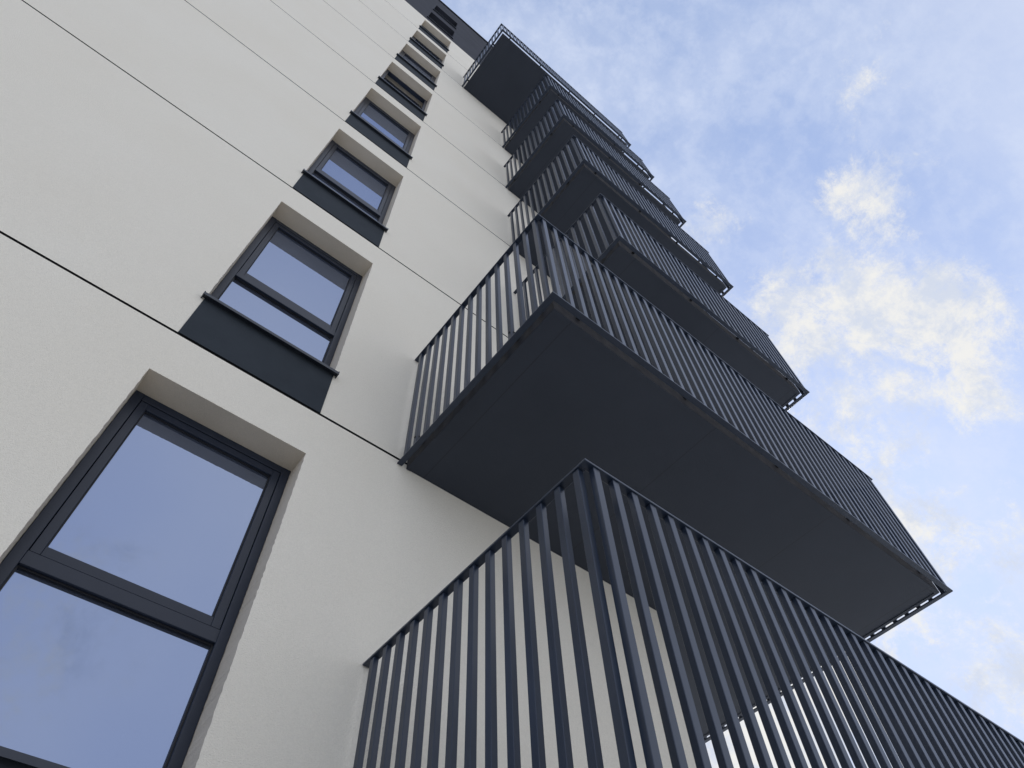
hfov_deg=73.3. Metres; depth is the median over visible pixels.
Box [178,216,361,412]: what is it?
window
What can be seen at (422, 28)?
window
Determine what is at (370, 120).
window
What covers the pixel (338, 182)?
window
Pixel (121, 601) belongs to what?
window
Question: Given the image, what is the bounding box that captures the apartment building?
[0,0,1023,767]
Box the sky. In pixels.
[441,0,1023,767]
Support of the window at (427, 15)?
in the apartment building
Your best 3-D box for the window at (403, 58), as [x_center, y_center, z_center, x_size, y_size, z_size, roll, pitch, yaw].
[-2.050,-6.764,14.806,0.992,2.425,0.289,34,-64,-21]
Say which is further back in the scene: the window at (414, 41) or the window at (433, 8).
the window at (433, 8)
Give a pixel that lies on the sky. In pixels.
(853, 170)
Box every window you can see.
[0,390,290,767]
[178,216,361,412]
[293,140,395,246]
[345,97,414,167]
[376,69,427,120]
[395,50,436,89]
[408,36,443,68]
[418,25,448,51]
[427,15,452,38]
[433,8,456,28]
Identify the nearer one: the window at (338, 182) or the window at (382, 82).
the window at (338, 182)
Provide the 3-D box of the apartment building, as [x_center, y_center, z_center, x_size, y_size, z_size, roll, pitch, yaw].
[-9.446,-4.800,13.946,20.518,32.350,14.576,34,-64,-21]
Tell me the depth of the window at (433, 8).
23.66 m

